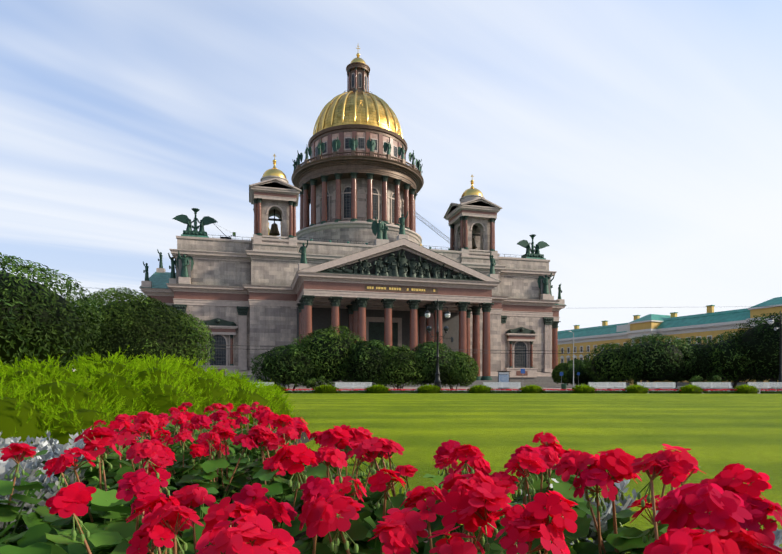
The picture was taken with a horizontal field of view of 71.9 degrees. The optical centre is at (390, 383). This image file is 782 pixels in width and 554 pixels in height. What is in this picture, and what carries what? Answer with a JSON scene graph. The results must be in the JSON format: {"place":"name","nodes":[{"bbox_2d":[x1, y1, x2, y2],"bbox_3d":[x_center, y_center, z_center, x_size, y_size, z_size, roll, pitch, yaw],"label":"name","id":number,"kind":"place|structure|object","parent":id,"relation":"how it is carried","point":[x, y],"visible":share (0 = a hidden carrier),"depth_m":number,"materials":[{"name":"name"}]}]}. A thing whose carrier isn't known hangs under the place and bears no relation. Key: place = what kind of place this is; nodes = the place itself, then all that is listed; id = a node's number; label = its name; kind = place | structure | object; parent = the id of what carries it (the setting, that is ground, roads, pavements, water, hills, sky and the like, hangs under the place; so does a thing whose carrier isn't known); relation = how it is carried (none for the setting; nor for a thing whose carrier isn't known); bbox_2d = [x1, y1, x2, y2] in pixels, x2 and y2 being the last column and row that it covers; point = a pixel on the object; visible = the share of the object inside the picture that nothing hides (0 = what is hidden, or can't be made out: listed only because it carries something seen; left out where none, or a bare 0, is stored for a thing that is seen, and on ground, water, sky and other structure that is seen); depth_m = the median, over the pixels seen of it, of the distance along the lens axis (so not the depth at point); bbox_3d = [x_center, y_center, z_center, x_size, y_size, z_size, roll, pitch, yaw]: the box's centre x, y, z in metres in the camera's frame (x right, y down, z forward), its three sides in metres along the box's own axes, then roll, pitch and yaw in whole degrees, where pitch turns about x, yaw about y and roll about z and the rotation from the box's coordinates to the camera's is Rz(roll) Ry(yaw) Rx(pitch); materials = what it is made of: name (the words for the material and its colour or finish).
{"place":"outdoors","nodes":[
{"label":"outdoors","id":0,"kind":"place"},
{"bbox_2d":[0,0,781,330],"label":"sky","id":1,"kind":"structure","parent":0,"point":[640,141],"materials":[{"name":"blue"}]},
{"bbox_2d":[258,385,778,393],"bbox_3d":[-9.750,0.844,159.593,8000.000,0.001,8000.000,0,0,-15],"label":"ground","id":2,"kind":"structure","parent":0,"point":[626,386],"depth_m":63.62,"materials":[{"name":"stone"}]},
{"bbox_2d":[139,46,575,387],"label":"cathedral","id":3,"kind":"structure","parent":2,"relation":"on","point":[357,257],"depth_m":126.27,"materials":[{"name":"stone"}]},
{"bbox_2d":[0,252,781,390],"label":"trees","id":4,"kind":"object","parent":2,"relation":"on","point":[40,322],"visible":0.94,"depth_m":57.83,"materials":[{"name":"plant"}]},
{"bbox_2d":[79,287,772,388],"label":"wires and poles","id":5,"kind":"object","parent":2,"relation":"on","point":[458,349],"visible":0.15,"depth_m":88.23,"materials":[{"name":"metal"}]},
{"bbox_2d":[497,371,510,388],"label":"info stand","id":6,"kind":"object","parent":2,"relation":"on","point":[503,376],"visible":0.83,"depth_m":76.48,"materials":[{"name":"metal"}]},
{"bbox_2d":[254,382,781,393],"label":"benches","id":7,"kind":"object","parent":2,"relation":"on","point":[518,384],"visible":0.29,"depth_m":46.57,"materials":[{"name":"stone"}]},
{"bbox_2d":[557,297,781,385],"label":"building","id":8,"kind":"structure","parent":2,"relation":"on","point":[711,323],"depth_m":189.59,"materials":[{"name":"paint"}]},
{"bbox_2d":[767,311,781,388],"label":"lamp post","id":9,"kind":"object","parent":2,"relation":"on","point":[770,321],"visible":0.98,"depth_m":74.57,"materials":[{"name":"metal"}]},
{"bbox_2d":[287,387,770,389],"bbox_3d":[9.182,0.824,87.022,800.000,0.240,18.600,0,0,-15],"label":"flower bed","id":10,"kind":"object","parent":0,"point":[348,388],"depth_m":91.46,"materials":[{"name":"red plant"}]},
{"bbox_2d":[521,369,579,383],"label":"road signs","id":11,"kind":"object","parent":10,"relation":"on","point":[561,373],"visible":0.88,"depth_m":95.20,"materials":[{"name":"metal"}]},
{"bbox_2d":[568,331,573,386],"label":"street light","id":12,"kind":"object","parent":10,"relation":"on","point":[573,357],"visible":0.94,"depth_m":100.09,"materials":[{"name":"metal"}]},
{"bbox_2d":[282,393,781,553],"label":"lawn","id":13,"kind":"structure","parent":0,"point":[716,434],"depth_m":11.00,"materials":[{"name":"plant"}]},
{"bbox_2d":[0,347,298,444],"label":"kochia plants","id":14,"kind":"object","parent":13,"relation":"on","point":[62,403],"visible":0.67,"depth_m":5.08,"materials":[{"name":"plant"}]},
{"bbox_2d":[0,401,781,553],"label":"flower bed plants","id":15,"kind":"object","parent":13,"relation":"on","point":[145,482],"visible":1,"depth_m":1.25,"materials":[{"name":"plant"}]},
{"bbox_2d":[270,383,781,393],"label":"lawn edge plants","id":16,"kind":"object","parent":13,"relation":"on","point":[584,388],"visible":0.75,"depth_m":45.15,"materials":[{"name":"plant"}]},
{"label":"path","id":17,"kind":"structure","parent":0,"visible":0},
{"bbox_2d":[425,299,453,388],"bbox_3d":[4.505,-3.531,50.393,2.733,8.750,0.827,0,0,-15],"label":"ornate lamp post","id":18,"kind":"object","parent":17,"relation":"on","point":[437,381],"visible":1,"depth_m":50.26,"materials":[{"name":"metal"}]},
{"bbox_2d":[561,384,755,390],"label":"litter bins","id":19,"kind":"object","parent":17,"relation":"on","point":[563,386],"visible":0.27,"depth_m":48.20,"materials":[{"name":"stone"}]}
]}

